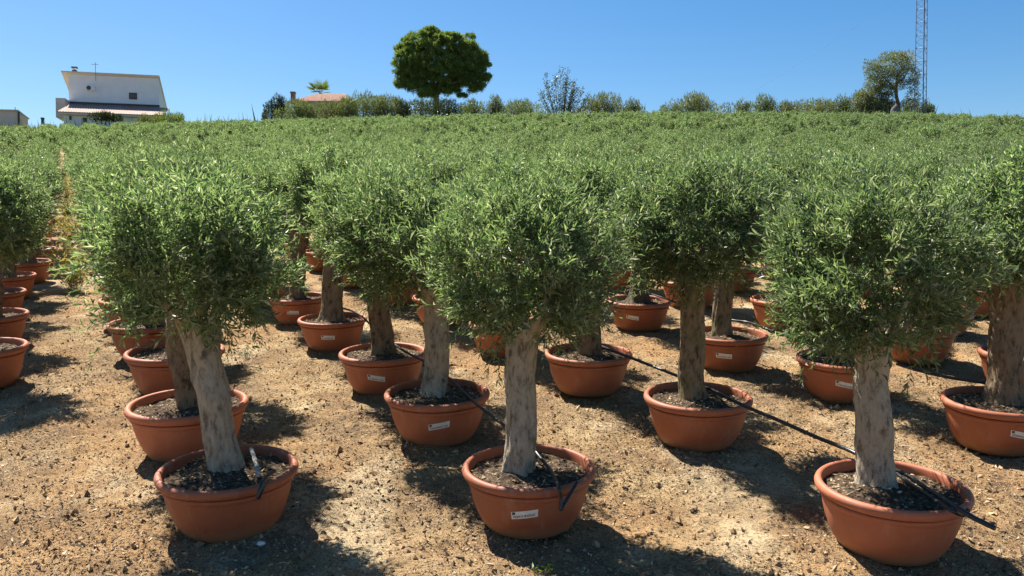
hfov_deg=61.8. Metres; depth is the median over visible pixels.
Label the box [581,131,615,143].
potted olive tree
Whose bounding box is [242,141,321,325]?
potted olive tree
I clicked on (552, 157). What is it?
potted olive tree
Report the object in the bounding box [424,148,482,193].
potted olive tree
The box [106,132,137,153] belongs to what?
potted olive tree
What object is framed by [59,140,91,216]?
potted olive tree
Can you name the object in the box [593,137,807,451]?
potted olive tree
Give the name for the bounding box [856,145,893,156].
potted olive tree
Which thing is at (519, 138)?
potted olive tree
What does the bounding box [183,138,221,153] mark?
potted olive tree
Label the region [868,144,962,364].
potted olive tree
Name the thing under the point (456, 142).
potted olive tree
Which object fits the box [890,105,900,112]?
boulder
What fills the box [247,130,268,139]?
potted olive tree
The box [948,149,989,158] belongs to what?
potted olive tree
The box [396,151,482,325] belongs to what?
potted olive tree
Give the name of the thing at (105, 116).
garden shrub
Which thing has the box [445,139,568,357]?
potted olive tree
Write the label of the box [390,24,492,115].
stone pine
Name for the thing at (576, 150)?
potted olive tree
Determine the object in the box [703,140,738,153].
potted olive tree
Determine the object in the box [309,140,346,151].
potted olive tree
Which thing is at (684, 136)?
potted olive tree
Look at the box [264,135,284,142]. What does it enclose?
potted olive tree
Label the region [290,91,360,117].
tiled house
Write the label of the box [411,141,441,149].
potted olive tree
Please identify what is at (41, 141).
potted olive tree
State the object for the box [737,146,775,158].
potted olive tree
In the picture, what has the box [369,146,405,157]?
potted olive tree
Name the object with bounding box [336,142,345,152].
potted olive tree
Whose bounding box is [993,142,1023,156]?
potted olive tree
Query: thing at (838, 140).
potted olive tree
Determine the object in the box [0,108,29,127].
pale outbuilding
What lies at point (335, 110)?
skyline bush
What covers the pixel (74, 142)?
potted olive tree
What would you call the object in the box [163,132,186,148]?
potted olive tree
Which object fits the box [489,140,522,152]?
potted olive tree
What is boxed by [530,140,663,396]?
potted olive tree
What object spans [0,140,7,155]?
potted olive tree
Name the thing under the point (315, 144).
potted olive tree
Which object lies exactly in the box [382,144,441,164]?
potted olive tree
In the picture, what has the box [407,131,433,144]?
potted olive tree
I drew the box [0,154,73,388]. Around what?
potted olive tree
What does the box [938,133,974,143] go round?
potted olive tree
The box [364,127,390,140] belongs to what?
potted olive tree
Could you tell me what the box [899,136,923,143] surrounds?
potted olive tree
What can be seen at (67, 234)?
dry weed
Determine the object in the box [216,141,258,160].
potted olive tree
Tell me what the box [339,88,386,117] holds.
skyline bush
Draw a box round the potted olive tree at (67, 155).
[60,142,96,203]
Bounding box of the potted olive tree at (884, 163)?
[835,144,910,297]
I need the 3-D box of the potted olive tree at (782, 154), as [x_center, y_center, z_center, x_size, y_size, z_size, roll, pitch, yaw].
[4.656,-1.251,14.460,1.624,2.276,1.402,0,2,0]
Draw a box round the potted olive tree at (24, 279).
[0,145,55,298]
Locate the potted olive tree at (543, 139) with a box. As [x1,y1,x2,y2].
[526,132,554,152]
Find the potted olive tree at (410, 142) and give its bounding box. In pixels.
[389,134,419,146]
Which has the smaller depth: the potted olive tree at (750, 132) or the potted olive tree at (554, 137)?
the potted olive tree at (554, 137)
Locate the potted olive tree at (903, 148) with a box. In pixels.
[885,143,919,155]
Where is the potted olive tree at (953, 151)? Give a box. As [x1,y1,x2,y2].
[934,147,973,158]
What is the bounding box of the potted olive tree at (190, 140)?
[179,138,210,153]
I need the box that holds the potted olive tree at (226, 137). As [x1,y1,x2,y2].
[218,134,247,145]
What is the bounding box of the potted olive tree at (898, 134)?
[885,128,914,141]
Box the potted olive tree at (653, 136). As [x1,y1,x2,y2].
[641,131,674,146]
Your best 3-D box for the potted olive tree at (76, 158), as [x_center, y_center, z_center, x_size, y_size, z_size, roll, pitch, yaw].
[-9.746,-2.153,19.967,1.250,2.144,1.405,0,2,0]
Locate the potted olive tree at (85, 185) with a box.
[72,152,110,276]
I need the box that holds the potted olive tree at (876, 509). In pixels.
[736,148,1023,566]
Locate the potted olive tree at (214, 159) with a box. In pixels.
[188,152,240,166]
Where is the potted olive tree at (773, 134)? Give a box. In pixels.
[758,129,787,144]
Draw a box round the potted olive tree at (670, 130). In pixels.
[668,126,691,134]
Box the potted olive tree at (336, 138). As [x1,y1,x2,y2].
[321,132,352,144]
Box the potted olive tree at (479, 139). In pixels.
[463,132,492,144]
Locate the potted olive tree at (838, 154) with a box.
[808,148,857,165]
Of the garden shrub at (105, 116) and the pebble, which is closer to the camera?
the pebble
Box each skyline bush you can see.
[135,112,159,123]
[153,108,185,123]
[284,96,319,119]
[304,97,350,119]
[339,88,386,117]
[370,92,401,117]
[392,98,411,118]
[457,97,488,114]
[485,92,504,114]
[500,98,543,115]
[583,91,625,113]
[623,96,642,112]
[659,97,684,112]
[671,89,722,114]
[734,97,750,113]
[749,93,778,111]
[776,100,798,113]
[789,97,841,113]
[831,93,852,113]
[838,87,879,112]
[867,99,895,113]
[900,101,920,113]
[918,97,935,113]
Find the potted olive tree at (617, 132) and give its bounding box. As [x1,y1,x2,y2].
[602,124,622,140]
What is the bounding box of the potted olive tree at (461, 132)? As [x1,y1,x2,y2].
[451,127,466,138]
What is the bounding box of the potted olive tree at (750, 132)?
[724,125,755,142]
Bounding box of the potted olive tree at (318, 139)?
[312,132,339,143]
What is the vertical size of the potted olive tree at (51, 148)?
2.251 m
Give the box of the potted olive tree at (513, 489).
[381,151,659,539]
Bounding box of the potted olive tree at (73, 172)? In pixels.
[64,151,109,202]
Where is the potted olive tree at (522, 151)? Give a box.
[476,145,541,261]
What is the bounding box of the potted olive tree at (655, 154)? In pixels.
[633,147,671,160]
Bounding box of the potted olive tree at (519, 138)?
[509,133,533,148]
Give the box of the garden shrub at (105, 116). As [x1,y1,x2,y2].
[87,110,123,125]
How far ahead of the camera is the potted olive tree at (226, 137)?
33.86 m
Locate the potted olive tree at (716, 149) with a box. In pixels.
[677,142,726,165]
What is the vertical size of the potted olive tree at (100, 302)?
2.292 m
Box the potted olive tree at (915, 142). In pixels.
[903,135,942,151]
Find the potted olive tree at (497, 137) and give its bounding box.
[483,132,510,143]
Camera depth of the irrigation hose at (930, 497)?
4.30 m
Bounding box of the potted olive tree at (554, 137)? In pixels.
[532,132,564,142]
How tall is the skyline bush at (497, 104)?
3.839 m
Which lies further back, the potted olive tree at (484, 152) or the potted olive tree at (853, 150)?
the potted olive tree at (484, 152)
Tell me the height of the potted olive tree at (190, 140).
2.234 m
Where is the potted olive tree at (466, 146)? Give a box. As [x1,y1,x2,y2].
[447,142,480,156]
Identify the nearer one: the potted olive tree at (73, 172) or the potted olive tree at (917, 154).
the potted olive tree at (73, 172)
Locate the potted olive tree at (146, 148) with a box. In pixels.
[130,142,169,158]
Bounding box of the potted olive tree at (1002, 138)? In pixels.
[982,136,1017,144]
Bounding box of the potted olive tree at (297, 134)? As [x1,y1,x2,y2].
[281,128,314,141]
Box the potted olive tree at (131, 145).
[116,137,153,156]
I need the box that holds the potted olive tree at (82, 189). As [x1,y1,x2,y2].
[68,146,131,296]
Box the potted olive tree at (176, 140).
[165,136,191,148]
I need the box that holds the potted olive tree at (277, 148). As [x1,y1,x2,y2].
[268,139,297,156]
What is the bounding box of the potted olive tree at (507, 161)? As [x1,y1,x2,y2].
[467,151,537,279]
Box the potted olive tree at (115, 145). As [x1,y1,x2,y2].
[107,136,137,155]
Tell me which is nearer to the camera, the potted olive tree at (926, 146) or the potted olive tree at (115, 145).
the potted olive tree at (926, 146)
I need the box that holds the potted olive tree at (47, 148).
[20,141,60,165]
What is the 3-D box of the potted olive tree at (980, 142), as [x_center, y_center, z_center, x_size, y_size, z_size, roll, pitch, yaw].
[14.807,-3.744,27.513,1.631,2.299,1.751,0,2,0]
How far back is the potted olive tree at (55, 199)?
15.71 m
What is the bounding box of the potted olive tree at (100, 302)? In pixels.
[74,142,168,321]
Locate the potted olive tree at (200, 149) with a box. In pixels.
[189,148,212,161]
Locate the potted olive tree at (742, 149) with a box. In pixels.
[727,140,763,156]
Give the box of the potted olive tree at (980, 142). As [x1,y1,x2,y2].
[957,137,992,153]
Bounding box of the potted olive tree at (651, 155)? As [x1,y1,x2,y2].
[628,144,679,276]
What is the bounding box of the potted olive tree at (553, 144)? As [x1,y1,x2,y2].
[533,140,570,155]
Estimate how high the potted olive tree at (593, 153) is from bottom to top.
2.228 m
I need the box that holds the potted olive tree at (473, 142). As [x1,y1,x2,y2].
[464,136,498,154]
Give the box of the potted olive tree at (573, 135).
[562,132,588,144]
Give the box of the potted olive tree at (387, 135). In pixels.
[381,130,403,140]
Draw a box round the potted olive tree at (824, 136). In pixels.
[814,129,835,142]
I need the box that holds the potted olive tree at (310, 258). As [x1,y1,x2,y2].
[306,150,347,271]
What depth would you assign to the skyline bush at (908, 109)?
86.16 m
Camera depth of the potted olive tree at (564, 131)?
38.06 m
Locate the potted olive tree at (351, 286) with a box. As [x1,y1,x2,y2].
[323,150,380,287]
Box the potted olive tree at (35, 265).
[0,142,71,283]
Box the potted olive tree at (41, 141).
[26,138,60,158]
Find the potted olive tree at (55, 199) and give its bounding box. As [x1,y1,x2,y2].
[6,149,69,266]
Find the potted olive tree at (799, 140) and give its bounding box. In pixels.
[782,134,814,150]
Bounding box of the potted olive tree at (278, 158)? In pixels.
[261,148,296,249]
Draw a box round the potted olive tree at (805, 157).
[786,149,831,255]
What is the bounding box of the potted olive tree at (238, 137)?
[228,132,247,148]
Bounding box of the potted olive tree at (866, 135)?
[850,128,882,144]
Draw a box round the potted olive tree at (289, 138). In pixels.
[269,136,297,146]
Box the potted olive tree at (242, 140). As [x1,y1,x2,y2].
[231,134,262,148]
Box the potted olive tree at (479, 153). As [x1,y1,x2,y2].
[468,148,489,164]
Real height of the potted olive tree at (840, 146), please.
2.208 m
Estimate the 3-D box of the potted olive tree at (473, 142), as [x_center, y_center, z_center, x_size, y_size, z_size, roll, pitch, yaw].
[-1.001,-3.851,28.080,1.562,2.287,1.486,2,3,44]
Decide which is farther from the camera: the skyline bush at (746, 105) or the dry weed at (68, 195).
the skyline bush at (746, 105)
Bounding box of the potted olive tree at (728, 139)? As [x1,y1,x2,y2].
[704,133,740,148]
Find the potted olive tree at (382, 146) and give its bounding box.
[373,138,398,151]
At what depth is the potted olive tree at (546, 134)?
35.89 m
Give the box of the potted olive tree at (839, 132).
[823,128,846,137]
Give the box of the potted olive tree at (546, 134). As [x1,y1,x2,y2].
[535,129,559,140]
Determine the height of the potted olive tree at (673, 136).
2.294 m
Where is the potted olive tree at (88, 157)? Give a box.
[67,147,118,236]
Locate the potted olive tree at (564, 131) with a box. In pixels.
[544,124,570,137]
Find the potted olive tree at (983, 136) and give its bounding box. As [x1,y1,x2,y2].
[968,133,1001,146]
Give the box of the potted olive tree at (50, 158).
[35,145,56,214]
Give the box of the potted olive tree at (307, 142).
[299,136,318,150]
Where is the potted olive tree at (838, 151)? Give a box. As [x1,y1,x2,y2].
[829,140,868,154]
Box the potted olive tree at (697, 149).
[691,143,722,153]
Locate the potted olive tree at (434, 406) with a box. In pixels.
[308,144,505,446]
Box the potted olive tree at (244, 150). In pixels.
[227,146,271,159]
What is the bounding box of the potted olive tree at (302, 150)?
[288,144,310,160]
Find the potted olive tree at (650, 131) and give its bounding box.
[644,126,663,139]
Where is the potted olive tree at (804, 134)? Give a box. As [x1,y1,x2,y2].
[784,129,819,146]
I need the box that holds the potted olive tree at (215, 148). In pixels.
[207,142,225,158]
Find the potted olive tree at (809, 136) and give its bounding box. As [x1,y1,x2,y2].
[785,132,820,148]
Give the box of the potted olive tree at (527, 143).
[506,138,533,150]
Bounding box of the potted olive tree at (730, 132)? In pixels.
[717,128,748,140]
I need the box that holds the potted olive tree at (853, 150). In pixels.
[832,141,880,161]
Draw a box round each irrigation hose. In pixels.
[249,447,260,476]
[256,469,275,499]
[343,307,368,323]
[395,344,578,510]
[574,342,996,530]
[651,293,826,349]
[896,362,985,383]
[896,472,970,516]
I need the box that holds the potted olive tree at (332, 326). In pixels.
[266,128,377,351]
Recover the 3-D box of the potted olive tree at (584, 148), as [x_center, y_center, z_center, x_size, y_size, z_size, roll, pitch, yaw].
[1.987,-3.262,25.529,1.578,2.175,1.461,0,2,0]
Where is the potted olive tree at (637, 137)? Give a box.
[619,130,646,144]
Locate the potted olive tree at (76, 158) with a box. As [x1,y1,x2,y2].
[70,150,104,230]
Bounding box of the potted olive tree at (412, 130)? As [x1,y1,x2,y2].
[396,126,416,135]
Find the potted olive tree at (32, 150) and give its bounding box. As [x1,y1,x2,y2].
[10,144,57,225]
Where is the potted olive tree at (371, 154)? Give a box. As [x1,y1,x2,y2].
[350,148,385,160]
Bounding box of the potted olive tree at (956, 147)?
[931,136,977,155]
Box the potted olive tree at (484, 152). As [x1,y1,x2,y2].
[468,140,510,157]
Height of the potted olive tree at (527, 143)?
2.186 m
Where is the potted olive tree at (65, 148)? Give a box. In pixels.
[60,132,86,181]
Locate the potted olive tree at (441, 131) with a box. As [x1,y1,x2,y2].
[430,127,452,135]
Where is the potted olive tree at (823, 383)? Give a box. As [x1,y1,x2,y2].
[761,145,910,403]
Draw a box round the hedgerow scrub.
[272,94,935,119]
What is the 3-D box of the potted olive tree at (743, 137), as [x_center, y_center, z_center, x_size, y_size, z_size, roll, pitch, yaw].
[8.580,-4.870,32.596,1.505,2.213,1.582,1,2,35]
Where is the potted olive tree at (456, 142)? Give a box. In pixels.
[447,137,476,148]
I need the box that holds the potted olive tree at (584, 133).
[564,128,589,137]
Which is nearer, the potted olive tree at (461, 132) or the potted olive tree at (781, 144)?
the potted olive tree at (781, 144)
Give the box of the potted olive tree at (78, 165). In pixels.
[69,151,113,269]
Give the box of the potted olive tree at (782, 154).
[760,147,806,280]
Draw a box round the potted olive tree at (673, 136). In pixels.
[655,126,680,143]
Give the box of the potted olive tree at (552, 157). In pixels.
[524,149,603,169]
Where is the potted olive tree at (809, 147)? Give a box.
[784,138,823,151]
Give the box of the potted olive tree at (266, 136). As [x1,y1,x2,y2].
[255,130,283,139]
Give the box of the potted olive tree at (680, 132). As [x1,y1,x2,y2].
[667,128,692,136]
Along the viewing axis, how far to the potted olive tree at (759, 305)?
10.23 m
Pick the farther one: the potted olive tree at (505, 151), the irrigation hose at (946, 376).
the potted olive tree at (505, 151)
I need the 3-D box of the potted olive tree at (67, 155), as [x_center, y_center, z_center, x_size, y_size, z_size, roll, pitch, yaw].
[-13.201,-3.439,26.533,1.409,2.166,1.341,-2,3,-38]
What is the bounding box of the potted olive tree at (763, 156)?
[757,148,794,255]
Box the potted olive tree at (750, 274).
[696,145,756,292]
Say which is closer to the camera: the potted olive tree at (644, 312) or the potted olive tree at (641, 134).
the potted olive tree at (644, 312)
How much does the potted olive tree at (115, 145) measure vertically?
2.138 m
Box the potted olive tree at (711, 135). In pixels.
[691,128,724,142]
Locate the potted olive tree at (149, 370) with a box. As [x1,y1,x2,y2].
[101,131,261,394]
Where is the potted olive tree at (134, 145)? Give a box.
[120,136,169,154]
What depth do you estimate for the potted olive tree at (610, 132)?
34.87 m
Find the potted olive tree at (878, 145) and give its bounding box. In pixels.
[867,137,909,151]
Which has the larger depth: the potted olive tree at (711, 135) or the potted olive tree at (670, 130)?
the potted olive tree at (670, 130)
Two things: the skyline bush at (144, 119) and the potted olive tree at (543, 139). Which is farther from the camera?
the skyline bush at (144, 119)
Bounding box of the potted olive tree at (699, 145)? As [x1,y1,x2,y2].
[684,141,723,154]
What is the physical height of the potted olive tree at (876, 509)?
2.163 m
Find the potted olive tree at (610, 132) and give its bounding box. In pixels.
[593,127,619,139]
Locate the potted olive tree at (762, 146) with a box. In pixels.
[758,143,787,152]
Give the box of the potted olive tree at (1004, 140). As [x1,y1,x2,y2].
[978,135,1019,148]
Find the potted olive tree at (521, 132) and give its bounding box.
[515,129,537,138]
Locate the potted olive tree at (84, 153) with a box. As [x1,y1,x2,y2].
[65,145,119,221]
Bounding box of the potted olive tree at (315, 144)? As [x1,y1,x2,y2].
[305,143,325,155]
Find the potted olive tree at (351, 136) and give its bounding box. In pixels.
[344,130,369,141]
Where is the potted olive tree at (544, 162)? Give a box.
[525,143,589,290]
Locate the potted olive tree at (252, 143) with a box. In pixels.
[239,137,275,149]
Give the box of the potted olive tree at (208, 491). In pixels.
[46,144,313,542]
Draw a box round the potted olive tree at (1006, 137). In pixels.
[989,131,1021,144]
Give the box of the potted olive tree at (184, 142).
[171,136,197,152]
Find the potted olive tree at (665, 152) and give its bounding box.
[641,147,680,162]
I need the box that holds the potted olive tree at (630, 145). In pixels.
[613,139,649,156]
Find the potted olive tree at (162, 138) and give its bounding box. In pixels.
[157,129,188,148]
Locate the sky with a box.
[0,0,1023,127]
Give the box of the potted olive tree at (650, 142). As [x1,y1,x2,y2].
[638,136,671,149]
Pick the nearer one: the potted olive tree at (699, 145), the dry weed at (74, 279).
the dry weed at (74, 279)
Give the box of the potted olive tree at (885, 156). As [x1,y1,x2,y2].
[859,149,911,161]
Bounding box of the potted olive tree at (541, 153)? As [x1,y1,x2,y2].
[538,148,586,161]
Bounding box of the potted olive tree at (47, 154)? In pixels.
[20,144,56,228]
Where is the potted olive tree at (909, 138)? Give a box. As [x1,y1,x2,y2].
[894,133,922,142]
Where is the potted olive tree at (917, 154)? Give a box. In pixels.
[893,147,946,161]
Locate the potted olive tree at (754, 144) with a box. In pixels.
[734,139,777,152]
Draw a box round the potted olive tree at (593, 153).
[586,144,627,161]
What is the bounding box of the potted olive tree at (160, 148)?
[142,142,179,155]
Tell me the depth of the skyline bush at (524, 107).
85.12 m
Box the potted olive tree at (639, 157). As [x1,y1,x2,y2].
[630,149,662,161]
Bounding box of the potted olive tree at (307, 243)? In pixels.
[267,151,317,258]
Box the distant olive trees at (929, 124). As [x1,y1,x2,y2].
[0,109,1023,163]
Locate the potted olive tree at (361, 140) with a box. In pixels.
[345,137,381,152]
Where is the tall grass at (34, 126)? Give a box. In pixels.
[2,101,1022,129]
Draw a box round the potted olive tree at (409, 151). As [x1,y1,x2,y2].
[384,143,419,159]
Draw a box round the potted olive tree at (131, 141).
[120,137,152,146]
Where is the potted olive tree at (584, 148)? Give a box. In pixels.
[571,142,590,156]
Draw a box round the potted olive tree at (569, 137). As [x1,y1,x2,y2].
[555,133,586,144]
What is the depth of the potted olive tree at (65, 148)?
34.15 m
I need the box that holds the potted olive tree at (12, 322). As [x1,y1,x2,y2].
[0,155,64,337]
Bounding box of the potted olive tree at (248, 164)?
[220,149,284,303]
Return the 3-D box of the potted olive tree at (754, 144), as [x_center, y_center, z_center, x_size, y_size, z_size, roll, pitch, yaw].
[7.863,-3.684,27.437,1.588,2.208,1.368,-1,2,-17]
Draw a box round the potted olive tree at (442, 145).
[422,138,464,151]
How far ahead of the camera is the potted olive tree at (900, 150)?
22.50 m
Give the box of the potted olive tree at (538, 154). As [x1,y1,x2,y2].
[517,147,551,159]
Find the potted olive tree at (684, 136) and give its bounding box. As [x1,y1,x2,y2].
[674,129,710,149]
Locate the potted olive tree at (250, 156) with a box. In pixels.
[217,144,276,167]
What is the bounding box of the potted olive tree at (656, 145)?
[647,141,680,159]
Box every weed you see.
[41,252,95,293]
[43,239,91,267]
[45,216,84,255]
[49,212,85,231]
[55,181,76,205]
[56,197,77,220]
[60,176,71,191]
[236,345,255,358]
[531,562,556,575]
[945,341,962,360]
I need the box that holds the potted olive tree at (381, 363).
[294,150,434,394]
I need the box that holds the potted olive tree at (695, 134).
[676,130,709,142]
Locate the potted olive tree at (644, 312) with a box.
[606,148,680,331]
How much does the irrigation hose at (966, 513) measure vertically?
0.503 m
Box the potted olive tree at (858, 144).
[831,139,870,150]
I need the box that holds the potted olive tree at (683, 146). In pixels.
[667,138,702,153]
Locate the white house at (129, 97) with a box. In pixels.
[56,62,169,127]
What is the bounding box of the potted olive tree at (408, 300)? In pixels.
[356,142,429,305]
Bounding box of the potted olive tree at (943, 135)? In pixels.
[926,131,954,143]
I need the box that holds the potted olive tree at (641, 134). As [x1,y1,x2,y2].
[632,129,649,140]
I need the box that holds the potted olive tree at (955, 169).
[904,149,984,336]
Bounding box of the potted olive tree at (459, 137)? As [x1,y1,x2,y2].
[448,132,465,144]
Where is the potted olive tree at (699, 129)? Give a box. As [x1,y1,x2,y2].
[686,126,715,136]
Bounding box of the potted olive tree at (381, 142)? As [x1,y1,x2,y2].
[367,135,398,148]
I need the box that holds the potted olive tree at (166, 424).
[81,136,263,462]
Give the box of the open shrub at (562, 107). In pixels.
[538,67,590,114]
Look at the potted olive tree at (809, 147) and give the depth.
25.56 m
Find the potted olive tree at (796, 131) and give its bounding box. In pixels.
[783,126,805,141]
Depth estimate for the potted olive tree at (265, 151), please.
19.96 m
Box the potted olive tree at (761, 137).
[747,128,782,147]
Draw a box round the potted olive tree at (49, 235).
[14,151,59,237]
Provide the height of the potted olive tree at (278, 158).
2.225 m
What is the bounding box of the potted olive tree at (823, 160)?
[785,143,872,281]
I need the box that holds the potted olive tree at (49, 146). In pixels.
[32,141,58,159]
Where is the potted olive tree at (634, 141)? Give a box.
[611,135,651,155]
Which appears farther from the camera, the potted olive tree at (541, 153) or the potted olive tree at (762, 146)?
the potted olive tree at (762, 146)
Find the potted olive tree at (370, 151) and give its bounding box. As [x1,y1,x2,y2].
[343,141,383,154]
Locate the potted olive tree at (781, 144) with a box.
[762,134,784,148]
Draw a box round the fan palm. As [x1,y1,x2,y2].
[306,79,329,93]
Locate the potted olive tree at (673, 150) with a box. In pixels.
[640,142,678,162]
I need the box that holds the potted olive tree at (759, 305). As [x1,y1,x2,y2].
[739,142,827,331]
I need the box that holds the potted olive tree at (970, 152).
[948,143,1002,163]
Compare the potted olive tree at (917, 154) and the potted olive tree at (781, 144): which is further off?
the potted olive tree at (781, 144)
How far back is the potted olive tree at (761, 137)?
33.28 m
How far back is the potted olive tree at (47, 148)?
24.87 m
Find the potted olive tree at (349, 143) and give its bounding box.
[339,137,368,147]
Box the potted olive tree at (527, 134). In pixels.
[518,130,535,140]
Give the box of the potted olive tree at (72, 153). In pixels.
[60,142,113,210]
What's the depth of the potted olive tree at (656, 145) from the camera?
26.88 m
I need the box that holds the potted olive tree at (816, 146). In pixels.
[803,140,831,158]
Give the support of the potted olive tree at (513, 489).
on the ground at (740, 509)
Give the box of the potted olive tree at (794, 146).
[772,143,805,156]
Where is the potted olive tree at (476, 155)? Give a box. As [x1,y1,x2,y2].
[455,147,489,167]
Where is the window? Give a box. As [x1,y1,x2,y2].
[129,93,136,99]
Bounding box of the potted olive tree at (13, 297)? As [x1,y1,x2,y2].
[0,154,61,307]
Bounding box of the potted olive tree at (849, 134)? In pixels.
[826,130,861,142]
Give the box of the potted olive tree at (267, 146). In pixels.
[255,139,283,151]
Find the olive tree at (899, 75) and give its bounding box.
[850,49,922,110]
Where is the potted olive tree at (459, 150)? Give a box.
[437,145,474,168]
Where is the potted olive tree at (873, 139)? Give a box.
[864,133,895,147]
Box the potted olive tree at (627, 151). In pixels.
[597,141,638,158]
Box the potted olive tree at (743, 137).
[721,131,755,145]
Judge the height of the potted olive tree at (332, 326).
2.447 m
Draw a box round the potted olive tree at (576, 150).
[551,140,593,159]
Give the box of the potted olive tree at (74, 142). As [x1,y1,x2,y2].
[63,136,92,186]
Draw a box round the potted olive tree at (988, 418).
[903,136,1023,456]
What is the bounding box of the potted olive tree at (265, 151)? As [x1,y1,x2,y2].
[233,144,283,162]
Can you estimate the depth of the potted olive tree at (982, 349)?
7.74 m
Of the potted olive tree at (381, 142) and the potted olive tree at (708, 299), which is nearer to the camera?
the potted olive tree at (708, 299)
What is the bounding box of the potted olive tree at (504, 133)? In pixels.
[492,129,516,136]
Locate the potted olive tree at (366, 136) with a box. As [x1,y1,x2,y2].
[353,130,384,148]
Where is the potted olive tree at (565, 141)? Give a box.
[551,136,585,149]
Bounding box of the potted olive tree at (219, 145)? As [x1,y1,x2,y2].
[198,139,230,156]
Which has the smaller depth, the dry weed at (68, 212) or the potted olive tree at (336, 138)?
the dry weed at (68, 212)
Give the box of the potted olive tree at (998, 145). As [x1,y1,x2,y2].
[973,142,1002,154]
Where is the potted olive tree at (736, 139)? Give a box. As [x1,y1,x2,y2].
[708,132,743,148]
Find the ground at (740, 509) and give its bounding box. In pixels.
[0,147,1023,575]
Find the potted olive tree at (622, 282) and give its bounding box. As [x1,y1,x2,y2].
[593,143,644,290]
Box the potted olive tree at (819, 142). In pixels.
[795,137,828,149]
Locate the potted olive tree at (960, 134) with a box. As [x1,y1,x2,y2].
[942,131,976,142]
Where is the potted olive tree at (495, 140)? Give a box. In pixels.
[482,134,516,147]
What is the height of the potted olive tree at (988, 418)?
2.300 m
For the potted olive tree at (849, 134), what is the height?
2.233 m
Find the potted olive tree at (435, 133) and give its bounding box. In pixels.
[427,129,451,139]
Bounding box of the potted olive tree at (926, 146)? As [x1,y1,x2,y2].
[916,137,948,154]
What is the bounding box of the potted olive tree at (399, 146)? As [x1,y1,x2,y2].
[386,139,423,155]
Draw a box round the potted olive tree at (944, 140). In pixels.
[940,137,970,146]
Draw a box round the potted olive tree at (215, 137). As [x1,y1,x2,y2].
[208,131,231,144]
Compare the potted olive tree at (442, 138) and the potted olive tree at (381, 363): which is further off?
the potted olive tree at (442, 138)
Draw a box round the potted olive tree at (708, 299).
[656,141,725,307]
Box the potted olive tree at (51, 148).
[24,141,61,206]
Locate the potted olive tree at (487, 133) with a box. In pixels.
[474,125,497,137]
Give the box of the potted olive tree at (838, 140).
[825,132,862,152]
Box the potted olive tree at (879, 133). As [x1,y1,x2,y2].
[855,127,889,147]
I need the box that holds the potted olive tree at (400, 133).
[392,129,417,140]
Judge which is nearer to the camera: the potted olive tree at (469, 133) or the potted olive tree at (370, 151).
the potted olive tree at (370, 151)
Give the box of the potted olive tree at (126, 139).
[117,135,136,153]
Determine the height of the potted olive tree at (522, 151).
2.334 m
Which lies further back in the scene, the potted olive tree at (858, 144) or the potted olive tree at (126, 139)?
the potted olive tree at (126, 139)
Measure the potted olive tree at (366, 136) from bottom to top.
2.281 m
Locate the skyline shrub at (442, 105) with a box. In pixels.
[408,97,466,116]
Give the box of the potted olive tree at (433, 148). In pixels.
[407,143,442,153]
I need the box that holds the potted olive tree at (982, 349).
[947,137,1023,385]
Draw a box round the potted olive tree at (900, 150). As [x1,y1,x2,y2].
[886,144,922,157]
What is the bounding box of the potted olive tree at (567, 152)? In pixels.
[534,147,577,164]
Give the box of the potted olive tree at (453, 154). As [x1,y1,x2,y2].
[409,146,466,164]
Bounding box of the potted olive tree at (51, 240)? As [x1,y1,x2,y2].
[24,151,61,245]
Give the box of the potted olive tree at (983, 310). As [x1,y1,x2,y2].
[933,136,1015,317]
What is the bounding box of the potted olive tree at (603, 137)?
[585,131,623,149]
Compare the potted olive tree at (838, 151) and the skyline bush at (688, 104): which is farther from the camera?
the skyline bush at (688, 104)
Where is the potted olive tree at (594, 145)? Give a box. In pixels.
[574,135,611,153]
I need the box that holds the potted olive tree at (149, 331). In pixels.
[72,141,189,356]
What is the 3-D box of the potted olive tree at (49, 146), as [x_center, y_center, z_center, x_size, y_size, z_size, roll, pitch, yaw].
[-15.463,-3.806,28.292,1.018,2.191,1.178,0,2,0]
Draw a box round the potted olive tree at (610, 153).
[589,146,621,244]
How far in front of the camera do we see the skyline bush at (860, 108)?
85.68 m
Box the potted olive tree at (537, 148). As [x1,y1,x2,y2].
[518,140,552,160]
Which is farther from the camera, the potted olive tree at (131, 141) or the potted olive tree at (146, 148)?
the potted olive tree at (131, 141)
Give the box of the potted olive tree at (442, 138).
[426,133,452,145]
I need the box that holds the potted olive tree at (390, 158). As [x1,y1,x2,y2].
[383,153,400,163]
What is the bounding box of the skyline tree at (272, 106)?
[261,93,291,119]
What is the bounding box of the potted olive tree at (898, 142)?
[877,137,914,152]
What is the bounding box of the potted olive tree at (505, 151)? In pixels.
[499,146,528,159]
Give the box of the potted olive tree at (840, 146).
[827,141,857,153]
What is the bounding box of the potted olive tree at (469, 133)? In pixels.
[462,128,484,142]
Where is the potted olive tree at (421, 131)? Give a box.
[413,127,430,139]
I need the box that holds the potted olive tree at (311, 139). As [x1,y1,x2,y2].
[296,134,318,142]
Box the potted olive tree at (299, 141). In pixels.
[282,136,310,147]
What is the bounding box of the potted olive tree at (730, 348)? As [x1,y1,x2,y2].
[666,141,792,373]
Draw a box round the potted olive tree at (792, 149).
[788,146,827,157]
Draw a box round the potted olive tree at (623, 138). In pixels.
[615,134,634,144]
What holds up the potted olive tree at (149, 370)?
on the ground at (740, 509)
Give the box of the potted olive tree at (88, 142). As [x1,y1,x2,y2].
[60,137,105,195]
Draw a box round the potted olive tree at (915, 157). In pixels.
[890,146,960,286]
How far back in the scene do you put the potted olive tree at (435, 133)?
34.77 m

